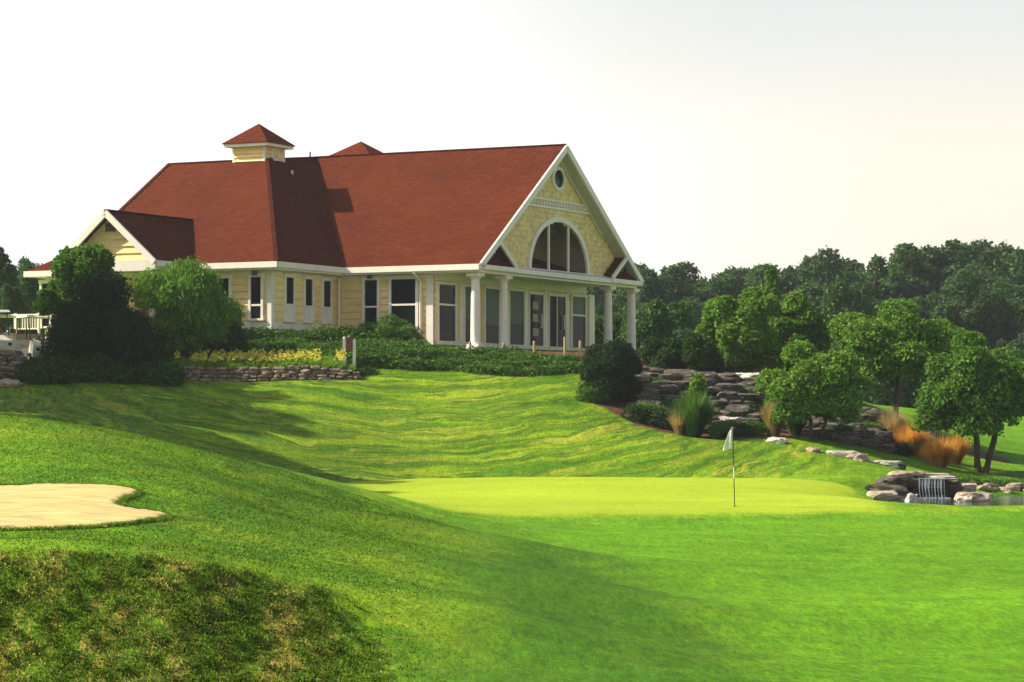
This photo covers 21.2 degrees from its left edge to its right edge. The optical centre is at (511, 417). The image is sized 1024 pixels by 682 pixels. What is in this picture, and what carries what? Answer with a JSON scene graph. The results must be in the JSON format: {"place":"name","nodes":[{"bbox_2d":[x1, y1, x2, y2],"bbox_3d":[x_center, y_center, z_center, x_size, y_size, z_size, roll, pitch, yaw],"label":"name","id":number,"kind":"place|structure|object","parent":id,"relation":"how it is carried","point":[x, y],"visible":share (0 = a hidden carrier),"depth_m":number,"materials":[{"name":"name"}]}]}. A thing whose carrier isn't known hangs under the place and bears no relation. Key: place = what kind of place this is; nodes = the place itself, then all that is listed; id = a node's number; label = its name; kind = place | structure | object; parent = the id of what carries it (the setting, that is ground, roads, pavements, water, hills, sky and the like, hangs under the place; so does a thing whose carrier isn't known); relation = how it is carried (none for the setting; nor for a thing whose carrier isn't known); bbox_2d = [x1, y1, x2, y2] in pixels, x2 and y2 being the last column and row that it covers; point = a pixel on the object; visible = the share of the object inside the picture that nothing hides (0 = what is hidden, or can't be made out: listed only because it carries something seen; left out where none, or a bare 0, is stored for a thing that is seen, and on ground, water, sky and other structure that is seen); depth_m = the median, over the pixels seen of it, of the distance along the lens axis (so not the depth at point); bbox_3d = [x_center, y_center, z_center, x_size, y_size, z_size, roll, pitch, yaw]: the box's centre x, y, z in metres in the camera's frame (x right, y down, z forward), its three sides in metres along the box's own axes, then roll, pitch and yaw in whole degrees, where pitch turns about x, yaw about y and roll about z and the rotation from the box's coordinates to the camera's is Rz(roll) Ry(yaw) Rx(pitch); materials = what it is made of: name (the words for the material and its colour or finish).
{"place":"outdoors","nodes":[
{"label":"outdoors","id":0,"kind":"place"},
{"bbox_2d":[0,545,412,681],"bbox_3d":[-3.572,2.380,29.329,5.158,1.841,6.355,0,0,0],"label":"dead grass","id":1,"kind":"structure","parent":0,"point":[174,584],"depth_m":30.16,"materials":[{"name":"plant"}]},
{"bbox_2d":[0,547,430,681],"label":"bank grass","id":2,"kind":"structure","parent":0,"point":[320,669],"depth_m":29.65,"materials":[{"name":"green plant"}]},
{"bbox_2d":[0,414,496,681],"bbox_3d":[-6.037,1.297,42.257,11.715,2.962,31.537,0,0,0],"label":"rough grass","id":3,"kind":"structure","parent":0,"point":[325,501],"depth_m":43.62,"materials":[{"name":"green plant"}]},
{"bbox_2d":[0,349,1023,681],"bbox_3d":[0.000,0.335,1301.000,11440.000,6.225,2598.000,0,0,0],"label":"ground","id":4,"kind":"structure","parent":0,"point":[628,551],"depth_m":52.22,"materials":[{"name":"green plant"}]},
{"bbox_2d":[0,310,15,349],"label":"golf cart","id":5,"kind":"object","parent":4,"relation":"on","point":[8,341],"visible":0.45,"depth_m":100.49,"materials":[{"name":"plastic"}]},
{"bbox_2d":[0,246,19,290],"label":"forest tree","id":6,"kind":"object","parent":4,"relation":"on","point":[9,273],"visible":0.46,"depth_m":139.83,"materials":[{"name":"green plant"}]},
{"bbox_2d":[0,349,27,382],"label":"terraced rock wall","id":7,"kind":"structure","parent":4,"relation":"on","point":[14,357],"depth_m":96.41,"materials":[{"name":"stone"}]},
{"bbox_2d":[0,314,28,350],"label":"golf cart","id":8,"kind":"object","parent":4,"relation":"on","point":[18,343],"visible":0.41,"depth_m":101.43,"materials":[{"name":"plastic"}]},
{"bbox_2d":[0,283,31,331],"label":"forest tree","id":9,"kind":"object","parent":4,"relation":"on","point":[13,300],"visible":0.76,"depth_m":127.79,"materials":[{"name":"green plant"}]},
{"bbox_2d":[15,256,45,333],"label":"forest tree","id":10,"kind":"object","parent":4,"relation":"on","point":[29,286],"visible":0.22,"depth_m":149.40,"materials":[{"name":"green plant"}]},
{"bbox_2d":[15,315,51,360],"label":"golf cart","id":11,"kind":"object","parent":4,"relation":"on","point":[32,348],"visible":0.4,"depth_m":100.69,"materials":[{"name":"plastic"}]},
{"bbox_2d":[32,288,74,324],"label":"spreading shrub","id":12,"kind":"object","parent":4,"relation":"on","point":[46,302],"visible":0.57,"depth_m":99.06,"materials":[{"name":"green plant"}]},
{"bbox_2d":[0,483,165,529],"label":"bunker sand","id":13,"kind":"structure","parent":4,"relation":"on","point":[46,504],"depth_m":39.15,"materials":[{"name":"beige sand"}]},
{"bbox_2d":[46,241,124,297],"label":"spreading tree","id":14,"kind":"object","parent":4,"relation":"on","point":[72,267],"visible":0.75,"depth_m":98.94,"materials":[{"name":"green plant"}]},
{"bbox_2d":[0,481,174,530],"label":"bunker fringe grass","id":15,"kind":"structure","parent":4,"relation":"on","point":[167,516],"depth_m":38.03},
{"bbox_2d":[9,351,188,386],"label":"juniper hedge","id":16,"kind":"object","parent":4,"relation":"on","point":[71,369],"visible":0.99,"depth_m":94.71,"materials":[{"name":"green plant"}]},
{"bbox_2d":[36,268,165,372],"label":"evergreen shrub","id":17,"kind":"object","parent":4,"relation":"on","point":[103,318],"visible":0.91,"depth_m":95.41,"materials":[{"name":"green plant"}]},
{"bbox_2d":[130,254,247,362],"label":"weeping tree","id":18,"kind":"object","parent":4,"relation":"on","point":[197,312],"visible":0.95,"depth_m":97.82,"materials":[{"name":"green plant"}]},
{"bbox_2d":[220,320,248,357],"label":"shrub","id":19,"kind":"object","parent":4,"relation":"on","point":[237,337],"visible":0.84,"depth_m":98.33,"materials":[{"name":"green plant"}]},
{"bbox_2d":[181,365,362,381],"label":"retaining wall","id":20,"kind":"structure","parent":4,"relation":"on","point":[236,374],"depth_m":96.29,"materials":[{"name":"stone"}]},
{"bbox_2d":[168,347,356,377],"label":"lily","id":21,"kind":"object","parent":20,"relation":"on","point":[329,362],"depth_m":96.95,"materials":[{"name":"plant"}]},
{"bbox_2d":[14,124,643,358],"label":"clubhouse","id":22,"kind":"structure","parent":4,"relation":"on","point":[522,247],"depth_m":107.59,"materials":[{"name":"red"}]},
{"bbox_2d":[217,274,232,301],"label":"window","id":23,"kind":"structure","parent":22,"relation":"in","point":[227,284],"depth_m":102.92,"materials":[{"name":"white paint"}]},
{"bbox_2d":[246,273,265,320],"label":"window","id":24,"kind":"structure","parent":22,"relation":"in","point":[256,284],"depth_m":102.37,"materials":[{"name":"white paint"}]},
{"bbox_2d":[282,273,296,322],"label":"window","id":25,"kind":"structure","parent":22,"relation":"in","point":[289,285],"depth_m":103.20,"materials":[{"name":"white paint"}]},
{"bbox_2d":[301,275,315,323],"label":"window","id":26,"kind":"structure","parent":22,"relation":"in","point":[308,285],"depth_m":104.37,"materials":[{"name":"white paint"}]},
{"bbox_2d":[320,277,333,323],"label":"window","id":27,"kind":"structure","parent":22,"relation":"in","point":[326,286],"depth_m":105.62,"materials":[{"name":"white paint"}]},
{"bbox_2d":[361,276,380,329],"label":"window","id":28,"kind":"structure","parent":22,"relation":"in","point":[371,291],"depth_m":105.75,"materials":[{"name":"white paint"}]},
{"bbox_2d":[387,275,419,333],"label":"window","id":29,"kind":"structure","parent":22,"relation":"in","point":[403,295],"depth_m":105.08,"materials":[{"name":"white paint"}]},
{"bbox_2d":[436,281,458,342],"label":"window","id":30,"kind":"structure","parent":22,"relation":"in","point":[446,295],"depth_m":105.36,"materials":[{"name":"white paint"}]},
{"bbox_2d":[462,284,470,342],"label":"window","id":31,"kind":"structure","parent":22,"relation":"in","point":[467,287],"depth_m":106.89,"materials":[{"name":"glass"}]},
{"bbox_2d":[482,286,498,344],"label":"window","id":32,"kind":"structure","parent":22,"relation":"in","point":[490,298],"depth_m":108.63,"materials":[{"name":"glass"}]},
{"bbox_2d":[508,288,526,345],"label":"window","id":33,"kind":"structure","parent":22,"relation":"in","point":[516,300],"depth_m":110.69,"materials":[{"name":"glass"}]},
{"bbox_2d":[528,291,546,346],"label":"glass door","id":34,"kind":"structure","parent":22,"relation":"in","point":[536,302],"depth_m":112.30,"materials":[{"name":"white paint"}]},
{"bbox_2d":[551,167,565,190],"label":"round window","id":35,"kind":"structure","parent":22,"relation":"in","point":[558,178],"depth_m":110.02,"materials":[{"name":"white paint"}]},
{"bbox_2d":[548,293,568,347],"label":"glass door","id":36,"kind":"structure","parent":22,"relation":"in","point":[557,306],"depth_m":113.98,"materials":[{"name":"white paint"}]},
{"bbox_2d":[527,217,591,274],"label":"arched window","id":37,"kind":"structure","parent":22,"relation":"in","point":[546,223],"depth_m":109.66,"materials":[{"name":"white paint"}]},
{"bbox_2d":[569,294,587,348],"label":"window","id":38,"kind":"structure","parent":22,"relation":"in","point":[578,304],"depth_m":115.78,"materials":[{"name":"glass"}]},
{"bbox_2d":[343,335,355,367],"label":"ball washer stand","id":39,"kind":"object","parent":4,"relation":"on","point":[349,342],"visible":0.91,"depth_m":97.94,"materials":[{"name":"white paint"}]},
{"bbox_2d":[357,313,423,340],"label":"juniper shrub","id":40,"kind":"object","parent":4,"relation":"on","point":[397,327],"visible":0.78,"depth_m":102.28,"materials":[{"name":"green plant"}]},
{"bbox_2d":[201,323,585,376],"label":"juniper ground cover","id":41,"kind":"object","parent":4,"relation":"on","point":[413,353],"visible":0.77,"depth_m":99.41,"materials":[{"name":"green plant"}]},
{"bbox_2d":[574,385,610,402],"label":"plant","id":42,"kind":"object","parent":4,"relation":"on","point":[590,391],"visible":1,"depth_m":94.47,"materials":[{"name":"green plant"}]},
{"bbox_2d":[586,287,617,317],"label":"forest tree","id":43,"kind":"object","parent":4,"relation":"on","point":[599,310],"visible":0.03,"depth_m":181.35,"materials":[{"name":"green plant"}]},
{"bbox_2d":[576,336,643,397],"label":"evergreen shrub","id":44,"kind":"object","parent":4,"relation":"on","point":[606,366],"visible":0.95,"depth_m":94.97,"materials":[{"name":"green plant"}]},
{"bbox_2d":[595,308,626,345],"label":"bushy tree","id":45,"kind":"object","parent":4,"relation":"on","point":[617,319],"visible":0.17,"depth_m":129.23,"materials":[{"name":"green plant"}]},
{"bbox_2d":[612,292,627,313],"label":"forest tree","id":46,"kind":"object","parent":4,"relation":"on","point":[620,300],"visible":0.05,"depth_m":190.67,"materials":[{"name":"green plant"}]},
{"bbox_2d":[618,403,659,422],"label":"plant","id":47,"kind":"object","parent":4,"relation":"on","point":[643,410],"visible":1,"depth_m":92.85,"materials":[{"name":"green plant"}]},
{"bbox_2d":[612,263,679,304],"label":"forest tree","id":48,"kind":"object","parent":4,"relation":"on","point":[648,290],"visible":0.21,"depth_m":202.56,"materials":[{"name":"green plant"}]},
{"bbox_2d":[630,399,671,422],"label":"plant","id":49,"kind":"object","parent":4,"relation":"on","point":[656,407],"visible":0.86,"depth_m":93.29,"materials":[{"name":"green plant"}]},
{"bbox_2d":[618,297,695,353],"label":"bushy tree","id":50,"kind":"object","parent":4,"relation":"on","point":[652,316],"visible":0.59,"depth_m":126.23,"materials":[{"name":"green plant"}]},
{"bbox_2d":[645,409,674,428],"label":"plant","id":51,"kind":"object","parent":4,"relation":"on","point":[661,416],"visible":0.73,"depth_m":92.73,"materials":[{"name":"green plant"}]},
{"bbox_2d":[636,336,689,368],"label":"evergreen shrub","id":52,"kind":"object","parent":4,"relation":"on","point":[660,353],"visible":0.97,"depth_m":101.06,"materials":[{"name":"green plant"}]},
{"bbox_2d":[666,410,686,434],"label":"reed clump","id":53,"kind":"object","parent":4,"relation":"on","point":[677,425],"visible":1,"depth_m":91.64,"materials":[{"name":"beige plant"}]},
{"bbox_2d":[666,299,703,341],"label":"forest tree","id":54,"kind":"object","parent":4,"relation":"on","point":[697,310],"visible":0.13,"depth_m":180.82,"materials":[{"name":"green plant"}]},
{"bbox_2d":[656,260,714,303],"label":"forest tree","id":55,"kind":"object","parent":4,"relation":"on","point":[679,273],"visible":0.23,"depth_m":206.19,"materials":[{"name":"green plant"}]},
{"bbox_2d":[669,387,718,436],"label":"reed clump","id":56,"kind":"object","parent":4,"relation":"on","point":[697,414],"visible":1,"depth_m":91.62,"materials":[{"name":"green plant"}]},
{"bbox_2d":[625,366,763,434],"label":"rock ledge","id":57,"kind":"object","parent":4,"relation":"on","point":[733,399],"visible":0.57,"depth_m":96.64,"materials":[{"name":"grey stone"}]},
{"bbox_2d":[688,372,709,401],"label":"leafy plant","id":58,"kind":"object","parent":4,"relation":"on","point":[698,382],"visible":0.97,"depth_m":92.24,"materials":[{"name":"green plant"}]},
{"bbox_2d":[678,331,725,372],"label":"evergreen shrub","id":59,"kind":"object","parent":4,"relation":"on","point":[704,356],"visible":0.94,"depth_m":100.24,"materials":[{"name":"green plant"}]},
{"bbox_2d":[693,277,723,295],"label":"forest tree","id":60,"kind":"object","parent":4,"relation":"on","point":[716,285],"visible":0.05,"depth_m":209.61,"materials":[{"name":"green plant"}]},
{"bbox_2d":[704,418,734,438],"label":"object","id":61,"kind":"object","parent":4,"relation":"on","point":[721,430],"visible":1,"depth_m":91.61,"materials":[{"name":"green plant"}]},
{"bbox_2d":[723,427,734,505],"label":"flagstick","id":62,"kind":"object","parent":4,"relation":"in","point":[729,443],"visible":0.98,"depth_m":72.59,"materials":[{"name":"fabric"}]},
{"bbox_2d":[698,265,763,303],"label":"forest tree","id":63,"kind":"object","parent":4,"relation":"on","point":[732,287],"visible":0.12,"depth_m":211.42,"materials":[{"name":"green plant"}]},
{"bbox_2d":[724,418,755,436],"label":"plant","id":64,"kind":"object","parent":4,"relation":"on","point":[740,428],"visible":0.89,"depth_m":92.50,"materials":[{"name":"green plant"}]},
{"bbox_2d":[693,285,789,372],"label":"round tree","id":65,"kind":"object","parent":4,"relation":"on","point":[743,335],"visible":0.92,"depth_m":103.32,"materials":[{"name":"green plant"}]},
{"bbox_2d":[743,419,769,435],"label":"plant","id":66,"kind":"object","parent":4,"relation":"on","point":[760,428],"visible":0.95,"depth_m":93.08,"materials":[{"name":"green plant"}]},
{"bbox_2d":[743,264,785,294],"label":"forest tree","id":67,"kind":"object","parent":4,"relation":"on","point":[755,274],"visible":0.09,"depth_m":214.64,"materials":[{"name":"green plant"}]},
{"bbox_2d":[763,263,781,324],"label":"slender tree","id":68,"kind":"object","parent":4,"relation":"on","point":[769,278],"visible":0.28,"depth_m":112.67,"materials":[{"name":"green plant"}]},
{"bbox_2d":[778,265,810,294],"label":"forest tree","id":69,"kind":"object","parent":4,"relation":"on","point":[789,281],"visible":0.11,"depth_m":217.72,"materials":[{"name":"green plant"}]},
{"bbox_2d":[767,290,832,371],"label":"round tree","id":70,"kind":"object","parent":4,"relation":"on","point":[801,320],"visible":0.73,"depth_m":106.30,"materials":[{"name":"green plant"}]},
{"bbox_2d":[753,339,874,440],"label":"round tree","id":71,"kind":"object","parent":4,"relation":"on","point":[816,383],"visible":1,"depth_m":92.40,"materials":[{"name":"green plant"}]},
{"bbox_2d":[780,245,865,304],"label":"forest tree","id":72,"kind":"object","parent":4,"relation":"on","point":[816,268],"visible":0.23,"depth_m":203.29,"materials":[{"name":"green plant"}]},
{"bbox_2d":[816,275,878,351],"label":"young tree","id":73,"kind":"object","parent":4,"relation":"on","point":[842,297],"visible":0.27,"depth_m":164.64,"materials":[{"name":"green plant"}]},
{"bbox_2d":[800,407,897,453],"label":"rock ledge","id":74,"kind":"object","parent":4,"relation":"on","point":[859,439],"visible":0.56,"depth_m":94.84,"materials":[{"name":"grey stone"}]},
{"bbox_2d":[846,254,887,307],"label":"forest tree","id":75,"kind":"object","parent":4,"relation":"on","point":[876,264],"visible":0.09,"depth_m":206.96,"materials":[{"name":"green plant"}]},
{"bbox_2d":[866,491,900,500],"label":"boulder","id":76,"kind":"object","parent":4,"relation":"on","point":[884,495],"visible":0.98,"depth_m":81.99,"materials":[{"name":"beige stone"}]},
{"bbox_2d":[864,483,908,498],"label":"boulder","id":77,"kind":"object","parent":4,"relation":"on","point":[902,491],"visible":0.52,"depth_m":82.98,"materials":[{"name":"grey stone"}]},
{"bbox_2d":[856,262,926,309],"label":"forest tree","id":78,"kind":"object","parent":4,"relation":"on","point":[899,285],"visible":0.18,"depth_m":209.47,"materials":[{"name":"green plant"}]},
{"bbox_2d":[856,377,927,408],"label":"bushy tree","id":79,"kind":"object","parent":4,"relation":"on","point":[884,390],"visible":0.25,"depth_m":148.99,"materials":[{"name":"green plant"}]},
{"bbox_2d":[823,297,965,419],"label":"round tree","id":80,"kind":"object","parent":4,"relation":"on","point":[893,346],"visible":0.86,"depth_m":102.81,"materials":[{"name":"green plant"}]},
{"bbox_2d":[874,475,917,488],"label":"boulder","id":81,"kind":"object","parent":4,"relation":"on","point":[908,482],"visible":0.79,"depth_m":83.75,"materials":[{"name":"grey stone"}]},
{"bbox_2d":[886,242,946,306],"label":"forest tree","id":82,"kind":"object","parent":4,"relation":"on","point":[906,258],"visible":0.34,"depth_m":212.29,"materials":[{"name":"green plant"}]},
{"bbox_2d":[910,290,957,311],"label":"forest tree","id":83,"kind":"object","parent":4,"relation":"on","point":[926,304],"visible":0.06,"depth_m":194.80,"materials":[{"name":"green plant"}]},
{"bbox_2d":[920,238,974,299],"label":"forest tree","id":84,"kind":"object","parent":4,"relation":"on","point":[952,262],"visible":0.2,"depth_m":216.03,"materials":[{"name":"green plant"}]},
{"bbox_2d":[939,480,963,497],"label":"boulder","id":85,"kind":"object","parent":4,"relation":"on","point":[953,488],"visible":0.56,"depth_m":84.60,"materials":[{"name":"grey stone"}]},
{"bbox_2d":[925,267,1006,349],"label":"forest tree","id":86,"kind":"object","parent":4,"relation":"on","point":[967,308],"visible":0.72,"depth_m":188.33,"materials":[{"name":"green plant"}]},
{"bbox_2d":[910,329,1023,472],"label":"round tree","id":87,"kind":"object","parent":4,"relation":"on","point":[973,389],"visible":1,"depth_m":94.26,"materials":[{"name":"green plant"}]},
{"bbox_2d":[945,237,996,297],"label":"forest tree","id":88,"kind":"object","parent":4,"relation":"on","point":[975,248],"visible":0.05,"depth_m":219.95,"materials":[{"name":"green plant"}]},
{"bbox_2d":[949,472,1023,486],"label":"pond bank plants","id":89,"kind":"object","parent":4,"relation":"on","point":[981,480],"visible":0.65,"depth_m":88.69,"materials":[{"name":"green plant"}]},
{"bbox_2d":[956,248,1023,298],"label":"forest tree","id":90,"kind":"object","parent":4,"relation":"on","point":[989,277],"visible":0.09,"depth_m":205.80,"materials":[{"name":"green plant"}]},
{"bbox_2d":[962,240,1023,279],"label":"forest tree","id":91,"kind":"object","parent":4,"relation":"on","point":[1012,258],"visible":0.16,"depth_m":208.04,"materials":[{"name":"green plant"}]},
{"bbox_2d":[969,277,1023,348],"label":"forest tree","id":92,"kind":"object","parent":4,"relation":"on","point":[1012,307],"visible":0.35,"depth_m":190.37,"materials":[{"name":"green plant"}]},
{"bbox_2d":[989,343,1023,415],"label":"bushy tree","id":93,"kind":"object","parent":4,"relation":"on","point":[996,353],"visible":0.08,"depth_m":134.26,"materials":[{"name":"green plant"}]},
{"bbox_2d":[1007,329,1023,357],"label":"forest tree","id":94,"kind":"object","parent":4,"relation":"on","point":[1018,342],"visible":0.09,"depth_m":181.06,"materials":[{"name":"green plant"}]},
{"bbox_2d":[0,0,1023,332],"label":"sky","id":95,"kind":"structure","parent":0,"point":[713,135],"materials":[{"name":"white"}]},
{"bbox_2d":[758,400,787,436],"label":"ornamental grass","id":96,"kind":"object","parent":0,"point":[775,430],"depth_m":93.03,"materials":[{"name":"beige plant"}]},
{"bbox_2d":[785,412,811,435],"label":"ornamental grass","id":97,"kind":"object","parent":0,"point":[795,429],"depth_m":93.73,"materials":[{"name":"green plant"}]},
{"bbox_2d":[876,405,909,445],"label":"ornamental grass","id":98,"kind":"object","parent":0,"point":[889,424],"depth_m":96.84,"materials":[{"name":"beige plant"}]},
{"bbox_2d":[894,441,914,456],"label":"shrub","id":99,"kind":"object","parent":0,"point":[905,450],"depth_m":94.76,"materials":[{"name":"green plant"}]},
{"bbox_2d":[885,420,932,454],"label":"ornamental grass","id":100,"kind":"object","parent":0,"point":[915,438],"depth_m":95.71,"materials":[{"name":"orange plant"}]},
{"bbox_2d":[917,478,946,497],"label":"waterfall","id":101,"kind":"structure","parent":0,"point":[927,483],"depth_m":83.81,"materials":[{"name":"liquid"}]},
{"bbox_2d":[915,431,962,466],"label":"ornamental grass","id":102,"kind":"object","parent":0,"point":[941,454],"depth_m":93.95,"materials":[{"name":"orange plant"}]},
{"bbox_2d":[891,495,1023,505],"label":"pond water","id":103,"kind":"structure","parent":0,"point":[1013,500],"depth_m":79.63,"materials":[{"name":"grey liquid"}]},
{"bbox_2d":[954,492,993,501],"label":"boulder","id":104,"kind":"object","parent":103,"relation":"in","point":[981,497],"visible":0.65,"depth_m":80.31,"materials":[{"name":"beige stone"}]},
{"bbox_2d":[944,433,971,463],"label":"ornamental grass","id":105,"kind":"object","parent":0,"point":[964,446],"depth_m":97.05,"materials":[{"name":"plant"}]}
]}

